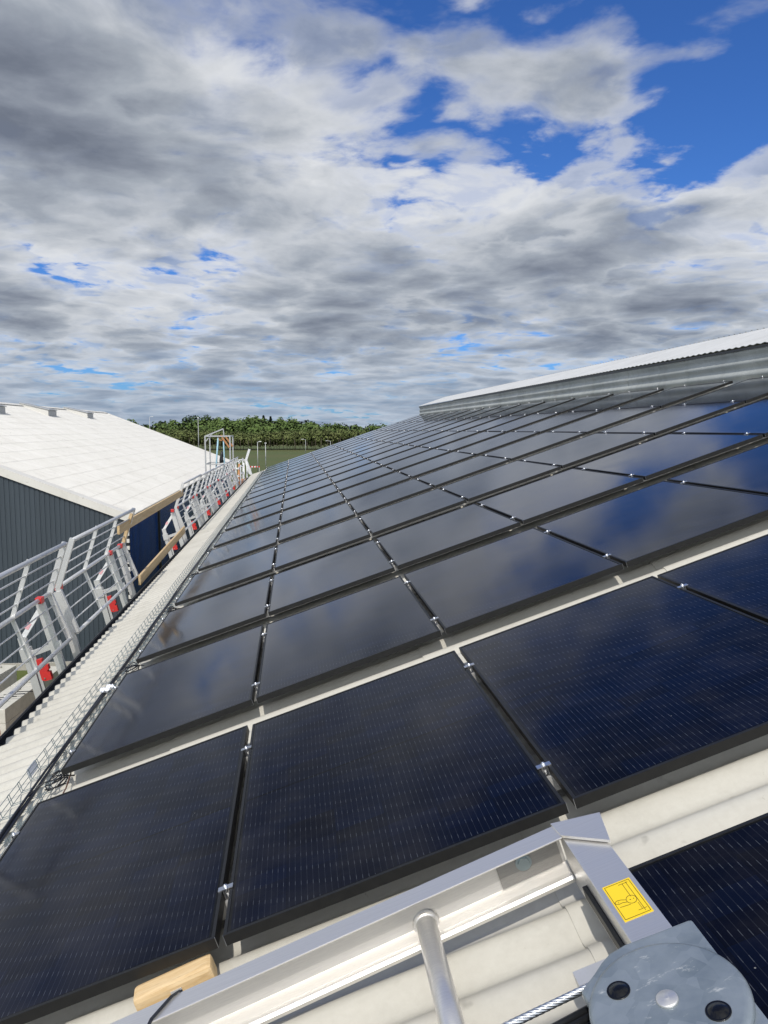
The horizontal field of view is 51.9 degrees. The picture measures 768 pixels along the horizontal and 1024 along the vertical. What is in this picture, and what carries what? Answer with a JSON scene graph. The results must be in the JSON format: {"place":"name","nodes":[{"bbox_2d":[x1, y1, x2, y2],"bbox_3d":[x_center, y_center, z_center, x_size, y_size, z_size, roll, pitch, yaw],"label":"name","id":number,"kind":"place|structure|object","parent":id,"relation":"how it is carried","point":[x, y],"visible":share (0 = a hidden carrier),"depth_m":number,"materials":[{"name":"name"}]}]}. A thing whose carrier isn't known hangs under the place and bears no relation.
{"place":"outdoors","nodes":[
{"label":"outdoors","id":0,"kind":"place"},
{"bbox_2d":[0,686,34,723],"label":"concrete block","id":1,"kind":"object","parent":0,"point":[11,708],"depth_m":17.23,"materials":[{"name":"grey concrete"}]},
{"bbox_2d":[55,507,137,633],"bbox_3d":[-3.691,0.645,10.370,0.242,1.081,3.406,-1,6,-6],"label":"guardrail","id":2,"kind":"object","parent":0,"point":[77,629],"visible":0.92,"depth_m":9.78,"materials":[{"name":"metal"}]},
{"bbox_2d":[94,543,135,624],"bbox_3d":[-3.881,1.159,11.550,0.548,1.304,0.770,-1,6,-6],"label":"guardrail stand","id":3,"kind":"object","parent":2,"relation":"attached to","point":[110,608],"visible":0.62,"depth_m":11.25,"materials":[{"name":"metal"}]},
{"bbox_2d":[117,490,182,534],"bbox_3d":[-4.149,-0.093,14.465,0.035,0.150,6.570,-1,6,-6],"label":"wooden board","id":4,"kind":"object","parent":2,"relation":"attached to","point":[143,515],"visible":0.83,"depth_m":13.46,"materials":[{"name":"brown wood"}]},
{"bbox_2d":[138,526,184,584],"bbox_3d":[-4.059,0.712,14.696,0.035,0.230,5.502,-1,6,-7],"label":"wooden board","id":5,"kind":"object","parent":2,"relation":"attached to","point":[145,573],"visible":1,"depth_m":13.82,"materials":[{"name":"brown wood"}]},
{"bbox_2d":[162,506,187,557],"bbox_3d":[-4.545,0.553,17.341,0.548,1.304,0.770,-1,6,-6],"label":"guardrail stand","id":6,"kind":"object","parent":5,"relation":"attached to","point":[177,525],"visible":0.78,"depth_m":17.02,"materials":[{"name":"metal"}]},
{"bbox_2d":[0,402,232,670],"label":"neighbour barn","id":7,"kind":"structure","parent":0,"point":[65,475],"depth_m":22.75,"materials":[{"name":"white metal"}]},
{"bbox_2d":[19,402,56,415],"bbox_3d":[-16.880,-4.973,38.589,1.370,0.723,1.380,-1,6,-6],"label":"roof vent","id":8,"kind":"object","parent":7,"relation":"on","point":[46,411],"visible":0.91,"depth_m":38.01,"materials":[{"name":"grey metal"}]},
{"bbox_2d":[21,444,328,670],"bbox_3d":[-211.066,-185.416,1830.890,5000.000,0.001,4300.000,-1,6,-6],"label":"ground","id":9,"kind":"structure","parent":0,"point":[275,455],"depth_m":209.79,"materials":[{"name":"green plant"}]},
{"bbox_2d":[204,428,233,514],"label":"access tower","id":10,"kind":"structure","parent":9,"relation":"on","point":[223,439],"depth_m":34.10,"materials":[{"name":"grey metal"}]},
{"bbox_2d":[153,426,370,449],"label":"plantation wood","id":11,"kind":"object","parent":9,"relation":"on","point":[319,438],"visible":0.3,"depth_m":244.72,"materials":[{"name":"green plant"}]},
{"bbox_2d":[0,328,767,1023],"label":"barn","id":12,"kind":"structure","parent":9,"relation":"on","point":[522,960],"depth_m":3.15,"materials":[{"name":"white metal"}]},
{"bbox_2d":[18,584,80,698],"bbox_3d":[-3.528,1.482,8.467,0.548,1.304,0.770,-1,6,-6],"label":"guardrail stand","id":13,"kind":"object","parent":12,"relation":"attached to","point":[41,676],"visible":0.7,"depth_m":8.16,"materials":[{"name":"metal"}]},
{"bbox_2d":[0,541,72,707],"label":"guardrail","id":14,"kind":"object","parent":13,"relation":"attached to","point":[25,565],"visible":1,"depth_m":7.43,"materials":[{"name":"metal"}]},
{"bbox_2d":[0,469,265,856],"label":"cable tray","id":15,"kind":"object","parent":12,"relation":"on","point":[117,684],"visible":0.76,"depth_m":6.12,"materials":[{"name":"silver metal"}]},
{"bbox_2d":[28,770,74,796],"bbox_3d":[-1.917,1.553,4.521,0.264,0.063,0.214,-20,8,-4],"label":"cable coil","id":16,"kind":"object","parent":15,"relation":"attached to","point":[66,776],"visible":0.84,"depth_m":4.49,"materials":[{"name":"black"}]},
{"bbox_2d":[0,471,263,844],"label":"cable run","id":17,"kind":"object","parent":15,"relation":"in","point":[12,821],"visible":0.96,"depth_m":5.47,"materials":[{"name":"black"}]},
{"bbox_2d":[133,954,216,1010],"bbox_3d":[-0.629,1.433,2.389,0.244,0.068,0.074,-20,10,-10],"label":"timber block","id":18,"kind":"object","parent":12,"relation":"on","point":[188,975],"depth_m":2.37,"materials":[{"name":"wood"}]},
{"bbox_2d":[200,485,216,520],"bbox_3d":[-5.326,-0.162,24.159,0.548,1.304,0.770,-1,6,-6],"label":"guardrail stand","id":19,"kind":"object","parent":12,"relation":"attached to","point":[214,509],"visible":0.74,"depth_m":23.85,"materials":[{"name":"metal"}]},
{"bbox_2d":[196,468,215,513],"bbox_3d":[-5.089,-0.629,22.493,0.242,1.081,3.406,-1,6,-6],"label":"guardrail","id":20,"kind":"object","parent":19,"relation":"attached to","point":[205,487],"visible":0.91,"depth_m":22.80,"materials":[{"name":"metal"}]},
{"bbox_2d":[184,494,204,536],"bbox_3d":[-4.936,0.195,20.750,0.548,1.304,0.770,-1,6,-6],"label":"guardrail stand","id":21,"kind":"object","parent":20,"relation":"attached to","point":[200,520],"visible":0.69,"depth_m":20.44,"materials":[{"name":"metal"}]},
{"bbox_2d":[174,474,202,530],"bbox_3d":[-4.701,-0.288,19.102,0.242,1.081,3.406,-1,6,-6],"label":"guardrail","id":22,"kind":"object","parent":21,"relation":"attached to","point":[187,499],"visible":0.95,"depth_m":18.68,"materials":[{"name":"metal"}]},
{"bbox_2d":[65,554,610,762],"bbox_3d":[1.957,0.122,5.019,8.210,0.106,0.040,-20,8,-4],"label":"mounting rail","id":23,"kind":"object","parent":12,"relation":"attached to","point":[255,684],"visible":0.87,"depth_m":4.87,"materials":[{"name":"metal"}]},
{"bbox_2d":[61,625,263,774],"bbox_3d":[-1.390,1.193,5.373,1.136,0.037,1.755,-20,8,-4],"label":"solar panel","id":24,"kind":"object","parent":23,"relation":"on","point":[177,694],"visible":1,"depth_m":5.09,"materials":[{"name":"black"}]},
{"bbox_2d":[403,527,623,633],"bbox_3d":[0.794,0.421,5.539,1.136,0.038,1.755,-19,8,-4],"label":"solar panel","id":25,"kind":"object","parent":23,"relation":"attached to","point":[490,580],"visible":1,"depth_m":5.26,"materials":[{"name":"black"}]},
{"bbox_2d":[537,480,767,567],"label":"solar panel","id":26,"kind":"object","parent":23,"relation":"attached to","point":[627,530],"visible":0.94,"depth_m":5.39,"materials":[{"name":"black"}]},
{"bbox_2d":[667,443,767,494],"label":"solar panel","id":27,"kind":"object","parent":23,"relation":"attached to","point":[746,471],"visible":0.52,"depth_m":6.06,"materials":[{"name":"black"}]},
{"bbox_2d":[6,584,687,847],"bbox_3d":[2.068,0.223,4.053,8.210,0.106,0.040,-20,8,-4],"label":"mounting rail","id":28,"kind":"object","parent":12,"relation":"attached to","point":[468,666],"visible":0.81,"depth_m":3.91,"materials":[{"name":"metal"}]},
{"bbox_2d":[0,725,249,1023],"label":"solar panel","id":29,"kind":"object","parent":28,"relation":"attached to","point":[111,882],"visible":1,"depth_m":3.00,"materials":[{"name":"black"}]},
{"bbox_2d":[223,650,568,945],"bbox_3d":[-0.052,1.035,3.323,1.136,0.038,1.755,-19,8,-4],"label":"solar panel","id":30,"kind":"object","parent":28,"relation":"on","point":[371,785],"visible":1,"depth_m":2.95,"materials":[{"name":"black"}]},
{"bbox_2d":[657,534,767,622],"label":"solar panel","id":31,"kind":"object","parent":28,"relation":"attached to","point":[735,577],"visible":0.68,"depth_m":3.97,"materials":[{"name":"black"}]},
{"bbox_2d":[218,761,560,919],"bbox_3d":[2.201,0.345,2.887,8.210,0.106,0.040,-20,8,-4],"label":"mounting rail","id":32,"kind":"object","parent":12,"relation":"attached to","point":[542,766],"visible":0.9,"depth_m":2.74,"materials":[{"name":"metal"}]},
{"bbox_2d":[459,576,767,808],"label":"solar panel","id":33,"kind":"object","parent":32,"relation":"attached to","point":[610,693],"visible":1,"depth_m":3.15,"materials":[{"name":"black"}]},
{"bbox_2d":[111,812,671,1023],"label":"hoist ladder","id":34,"kind":"object","parent":12,"relation":"on","point":[428,919],"visible":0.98,"depth_m":2.15,"materials":[{"name":"metal"}]},
{"bbox_2d":[552,1005,590,1023],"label":"ribbed guard","id":35,"kind":"object","parent":34,"relation":"attached to","point":[580,1016],"depth_m":1.65,"materials":[{"name":"black plastic"}]},
{"bbox_2d":[582,921,767,1023],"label":"pulley housing","id":36,"kind":"object","parent":34,"relation":"on","point":[684,973],"visible":1,"depth_m":1.56,"materials":[{"name":"metal"}]},
{"bbox_2d":[502,982,587,1023],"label":"wire rope","id":37,"kind":"object","parent":36,"relation":"attached to","point":[539,1010],"visible":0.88,"depth_m":1.66,"materials":[{"name":"silver metal"}]},
{"bbox_2d":[110,481,686,695],"bbox_3d":[1.823,0.000,6.186,8.210,0.106,0.040,-20,8,-4],"label":"mounting rail","id":38,"kind":"object","parent":12,"relation":"attached to","point":[406,582],"visible":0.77,"depth_m":6.04,"materials":[{"name":"metal"}]},
{"bbox_2d":[256,576,441,702],"bbox_3d":[-0.297,0.810,5.457,1.136,0.037,1.755,-20,8,-4],"label":"solar panel","id":39,"kind":"object","parent":38,"relation":"attached to","point":[343,634],"visible":1,"depth_m":5.18,"materials":[{"name":"black"}]},
{"bbox_2d":[225,396,610,531],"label":"mounting rail","id":40,"kind":"object","parent":12,"relation":"attached to","point":[397,471],"visible":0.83,"depth_m":15.67,"materials":[{"name":"metal"}]},
{"bbox_2d":[282,484,337,510],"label":"solar panel","id":41,"kind":"object","parent":40,"relation":"attached to","point":[310,497],"visible":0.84,"depth_m":15.86,"materials":[{"name":"black"}]},
{"bbox_2d":[435,432,504,451],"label":"solar panel","id":42,"kind":"object","parent":40,"relation":"attached to","point":[467,442],"visible":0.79,"depth_m":16.10,"materials":[{"name":"black"}]},
{"bbox_2d":[485,413,559,432],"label":"solar panel","id":43,"kind":"object","parent":40,"relation":"attached to","point":[520,423],"visible":0.87,"depth_m":16.21,"materials":[{"name":"black"}]},
{"bbox_2d":[535,394,613,413],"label":"solar panel","id":44,"kind":"object","parent":40,"relation":"on","point":[572,405],"visible":0.88,"depth_m":16.28,"materials":[{"name":"black"}]},
{"bbox_2d":[159,432,685,625],"bbox_3d":[1.579,-0.224,8.318,8.210,0.106,0.040,-20,8,-4],"label":"mounting rail","id":45,"kind":"object","parent":12,"relation":"attached to","point":[377,542],"visible":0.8,"depth_m":8.18,"materials":[{"name":"metal"}]},
{"bbox_2d":[136,576,271,663],"bbox_3d":[-1.633,0.974,7.504,1.136,0.037,1.755,-19,8,-4],"label":"solar panel","id":46,"kind":"object","parent":45,"relation":"attached to","point":[211,616],"visible":0.94,"depth_m":7.26,"materials":[{"name":"black"}]},
{"bbox_2d":[268,539,394,615],"bbox_3d":[-0.540,0.589,7.588,1.136,0.037,1.755,-19,8,-4],"label":"solar panel","id":47,"kind":"object","parent":45,"relation":"attached to","point":[328,575],"visible":1,"depth_m":7.34,"materials":[{"name":"black"}]},
{"bbox_2d":[212,388,658,548],"bbox_3d":[0.980,-0.772,13.548,8.210,0.106,0.040,-20,8,-4],"label":"mounting rail","id":48,"kind":"object","parent":12,"relation":"attached to","point":[402,482],"visible":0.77,"depth_m":13.46,"materials":[{"name":"metal"}]},
{"bbox_2d":[213,512,280,547],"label":"solar panel","id":49,"kind":"object","parent":48,"relation":"attached to","point":[247,530],"visible":0.98,"depth_m":13.66,"materials":[{"name":"black"}]},
{"bbox_2d":[281,492,345,524],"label":"solar panel","id":50,"kind":"object","parent":48,"relation":"attached to","point":[312,507],"visible":1,"depth_m":13.74,"materials":[{"name":"black"}]},
{"bbox_2d":[398,452,474,477],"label":"solar panel","id":51,"kind":"object","parent":48,"relation":"attached to","point":[434,464],"visible":0.89,"depth_m":13.92,"materials":[{"name":"black"}]},
{"bbox_2d":[456,432,538,455],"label":"solar panel","id":52,"kind":"object","parent":48,"relation":"on","point":[494,443],"visible":0.86,"depth_m":13.98,"materials":[{"name":"black"}]},
{"bbox_2d":[512,410,601,433],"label":"solar panel","id":53,"kind":"object","parent":48,"relation":"attached to","point":[557,421],"visible":0.87,"depth_m":14.08,"materials":[{"name":"black"}]},
{"bbox_2d":[136,432,766,663],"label":"mounting rail","id":54,"kind":"object","parent":12,"relation":"attached to","point":[391,561],"visible":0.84,"depth_m":7.03,"materials":[{"name":"metal"}]},
{"bbox_2d":[376,504,520,569],"bbox_3d":[0.551,0.201,7.672,1.136,0.037,1.755,-19,8,-4],"label":"solar panel","id":55,"kind":"object","parent":54,"relation":"attached to","point":[437,536],"visible":0.98,"depth_m":7.43,"materials":[{"name":"black"}]},
{"bbox_2d":[476,468,643,523],"bbox_3d":[1.643,-0.186,7.756,1.136,0.036,1.755,-19,8,-4],"label":"solar panel","id":56,"kind":"object","parent":54,"relation":"on","point":[547,496],"visible":0.95,"depth_m":7.51,"materials":[{"name":"black"}]},
{"bbox_2d":[575,434,762,479],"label":"solar panel","id":57,"kind":"object","parent":54,"relation":"attached to","point":[656,457],"visible":0.89,"depth_m":7.60,"materials":[{"name":"black"}]},
{"bbox_2d":[672,399,767,436],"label":"solar panel","id":58,"kind":"object","parent":54,"relation":"attached to","point":[752,418],"visible":0.84,"depth_m":8.16,"materials":[{"name":"black"}]},
{"bbox_2d":[197,380,727,572],"bbox_3d":[1.224,-0.548,11.416,8.210,0.106,0.040,-20,8,-4],"label":"mounting rail","id":59,"kind":"object","parent":12,"relation":"attached to","point":[472,475],"visible":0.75,"depth_m":11.43,"materials":[{"name":"metal"}]},
{"bbox_2d":[198,527,278,571],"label":"solar panel","id":60,"kind":"object","parent":59,"relation":"attached to","point":[241,548],"visible":1,"depth_m":11.53,"materials":[{"name":"black"}]},
{"bbox_2d":[416,455,509,487],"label":"solar panel","id":61,"kind":"object","parent":59,"relation":"on","point":[457,471],"visible":0.93,"depth_m":11.78,"materials":[{"name":"black"}]},
{"bbox_2d":[482,432,585,460],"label":"solar panel","id":62,"kind":"object","parent":59,"relation":"attached to","point":[528,446],"visible":0.93,"depth_m":11.87,"materials":[{"name":"black"}]},
{"bbox_2d":[548,406,659,433],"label":"solar panel","id":63,"kind":"object","parent":59,"relation":"attached to","point":[599,421],"visible":0.88,"depth_m":11.95,"materials":[{"name":"black"}]},
{"bbox_2d":[613,381,732,408],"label":"solar panel","id":64,"kind":"object","parent":59,"relation":"attached to","point":[668,397],"visible":0.88,"depth_m":12.04,"materials":[{"name":"black"}]},
{"bbox_2d":[174,396,767,607],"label":"mounting rail","id":65,"kind":"object","parent":12,"relation":"attached to","point":[372,536],"visible":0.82,"depth_m":9.22,"materials":[{"name":"metal"}]},
{"bbox_2d":[274,517,370,570],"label":"solar panel","id":66,"kind":"object","parent":65,"relation":"attached to","point":[321,541],"visible":0.99,"depth_m":9.49,"materials":[{"name":"black"}]},
{"bbox_2d":[359,488,466,535],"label":"solar panel","id":67,"kind":"object","parent":65,"relation":"attached to","point":[406,511],"visible":0.93,"depth_m":9.57,"materials":[{"name":"black"}]},
{"bbox_2d":[677,377,767,404],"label":"solar panel","id":68,"kind":"object","parent":65,"relation":"attached to","point":[748,390],"visible":0.8,"depth_m":10.24,"materials":[{"name":"black"}]},
{"bbox_2d":[187,376,763,583],"bbox_3d":[1.335,-0.447,10.450,8.210,0.106,0.040,-20,8,-4],"label":"mounting rail","id":69,"kind":"object","parent":12,"relation":"attached to","point":[275,549],"visible":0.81,"depth_m":10.31,"materials":[{"name":"metal"}]},
{"bbox_2d":[174,546,275,605],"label":"solar panel","id":70,"kind":"object","parent":69,"relation":"attached to","point":[228,575],"visible":0.92,"depth_m":9.40,"materials":[{"name":"black"}]},
{"bbox_2d":[440,460,560,501],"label":"solar panel","id":71,"kind":"object","parent":69,"relation":"attached to","point":[492,481],"visible":0.97,"depth_m":9.66,"materials":[{"name":"black"}]},
{"bbox_2d":[520,433,653,467],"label":"solar panel","id":72,"kind":"object","parent":69,"relation":"attached to","point":[580,450],"visible":0.84,"depth_m":9.74,"materials":[{"name":"black"}]},
{"bbox_2d":[598,401,744,434],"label":"solar panel","id":73,"kind":"object","parent":69,"relation":"attached to","point":[665,420],"visible":0.86,"depth_m":9.82,"materials":[{"name":"black"}]},
{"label":"mounting rail","id":74,"kind":"object","parent":12,"relation":"attached to","visible":0},
{"bbox_2d":[278,502,355,542],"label":"solar panel","id":75,"kind":"object","parent":74,"relation":"attached to","point":[315,521],"visible":1,"depth_m":11.61,"materials":[{"name":"black"}]},
{"bbox_2d":[349,479,433,514],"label":"solar panel","id":76,"kind":"object","parent":74,"relation":"on","point":[386,496],"visible":0.94,"depth_m":11.70,"materials":[{"name":"black"}]},
{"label":"mounting rail","id":77,"kind":"object","parent":12,"relation":"attached to","visible":0},
{"bbox_2d":[341,472,410,500],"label":"solar panel","id":78,"kind":"object","parent":77,"relation":"attached to","point":[371,486],"visible":0.94,"depth_m":13.82,"materials":[{"name":"black"}]},
{"bbox_2d":[568,388,663,411],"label":"solar panel","id":79,"kind":"object","parent":77,"relation":"attached to","point":[611,402],"visible":0.91,"depth_m":14.17,"materials":[{"name":"black"}]},
{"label":"mounting rail","id":80,"kind":"object","parent":12,"relation":"attached to","visible":0},
{"bbox_2d":[225,502,282,530],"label":"solar panel","id":81,"kind":"object","parent":80,"relation":"attached to","point":[254,516],"visible":0.88,"depth_m":15.77,"materials":[{"name":"black"}]},
{"bbox_2d":[335,466,394,490],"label":"solar panel","id":82,"kind":"object","parent":80,"relation":"attached to","point":[362,478],"visible":0.86,"depth_m":15.95,"materials":[{"name":"black"}]},
{"bbox_2d":[385,449,450,471],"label":"solar panel","id":83,"kind":"object","parent":80,"relation":"attached to","point":[415,460],"visible":0.89,"depth_m":16.04,"materials":[{"name":"black"}]},
{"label":"mounting rail","id":84,"kind":"object","parent":12,"relation":"attached to","visible":0},
{"bbox_2d":[233,494,283,518],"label":"solar panel","id":85,"kind":"object","parent":84,"relation":"attached to","point":[259,505],"visible":0.91,"depth_m":17.91,"materials":[{"name":"black"}]},
{"bbox_2d":[284,478,332,500],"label":"solar panel","id":86,"kind":"object","parent":84,"relation":"attached to","point":[307,489],"visible":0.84,"depth_m":17.98,"materials":[{"name":"black"}]},
{"bbox_2d":[331,462,381,483],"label":"solar panel","id":87,"kind":"object","parent":84,"relation":"attached to","point":[355,472],"visible":0.9,"depth_m":18.06,"materials":[{"name":"black"}]},
{"bbox_2d":[376,447,430,465],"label":"solar panel","id":88,"kind":"object","parent":84,"relation":"attached to","point":[401,456],"visible":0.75,"depth_m":18.19,"materials":[{"name":"black"}]},
{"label":"mounting rail","id":89,"kind":"object","parent":12,"relation":"attached to","visible":0},
{"bbox_2d":[420,431,479,448],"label":"solar panel","id":90,"kind":"object","parent":89,"relation":"attached to","point":[448,439],"visible":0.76,"depth_m":18.24,"materials":[{"name":"black"}]},
{"bbox_2d":[465,415,527,431],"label":"solar panel","id":91,"kind":"object","parent":89,"relation":"attached to","point":[493,424],"visible":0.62,"depth_m":18.36,"materials":[{"name":"black"}]},
{"bbox_2d":[508,398,574,415],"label":"solar panel","id":92,"kind":"object","parent":89,"relation":"on","point":[539,408],"visible":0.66,"depth_m":18.44,"materials":[{"name":"black"}]},
{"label":"mounting rail","id":93,"kind":"object","parent":12,"relation":"attached to","visible":0},
{"bbox_2d":[240,487,284,508],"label":"solar panel","id":94,"kind":"object","parent":93,"relation":"attached to","point":[249,502],"visible":0.85,"depth_m":20.09,"materials":[{"name":"black"}]},
{"bbox_2d":[285,473,328,492],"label":"solar panel","id":95,"kind":"object","parent":93,"relation":"attached to","point":[306,482],"visible":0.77,"depth_m":20.16,"materials":[{"name":"black"}]},
{"bbox_2d":[327,459,372,477],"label":"solar panel","id":96,"kind":"object","parent":93,"relation":"attached to","point":[347,468],"visible":0.93,"depth_m":20.20,"materials":[{"name":"black"}]},
{"bbox_2d":[408,431,459,446],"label":"solar panel","id":97,"kind":"object","parent":93,"relation":"attached to","point":[419,443],"visible":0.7,"depth_m":20.42,"materials":[{"name":"black"}]},
{"bbox_2d":[448,416,502,431],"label":"solar panel","id":98,"kind":"object","parent":93,"relation":"attached to","point":[474,424],"visible":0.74,"depth_m":20.43,"materials":[{"name":"black"}]},
{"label":"mounting rail","id":99,"kind":"object","parent":12,"relation":"attached to","visible":0},
{"bbox_2d":[367,445,415,461],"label":"solar panel","id":100,"kind":"object","parent":99,"relation":"attached to","point":[391,453],"visible":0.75,"depth_m":20.30,"materials":[{"name":"black"}]},
{"bbox_2d":[488,401,545,416],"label":"solar panel","id":101,"kind":"object","parent":99,"relation":"attached to","point":[519,408],"visible":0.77,"depth_m":20.56,"materials":[{"name":"black"}]},
{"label":"mounting rail","id":102,"kind":"object","parent":12,"relation":"attached to","visible":0},
{"bbox_2d":[361,443,404,458],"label":"solar panel","id":103,"kind":"object","parent":102,"relation":"attached to","point":[381,451],"visible":0.88,"depth_m":22.43,"materials":[{"name":"black"}]},
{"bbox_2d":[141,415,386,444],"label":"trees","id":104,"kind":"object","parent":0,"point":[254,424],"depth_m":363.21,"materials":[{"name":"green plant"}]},
{"bbox_2d":[0,0,767,428],"label":"sky","id":105,"kind":"structure","parent":0,"point":[361,213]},
{"bbox_2d":[582,813,767,1018],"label":"solar panel","id":106,"kind":"object","parent":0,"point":[713,888],"visible":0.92,"depth_m":1.93,"materials":[{"name":"black glass"}]},
{"label":"dirt ground","id":107,"kind":"structure","parent":0,"visible":0},
{"bbox_2d":[0,665,16,692],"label":"concrete block","id":108,"kind":"object","parent":107,"relation":"on","point":[6,671],"depth_m":18.81,"materials":[{"name":"grey concrete"}]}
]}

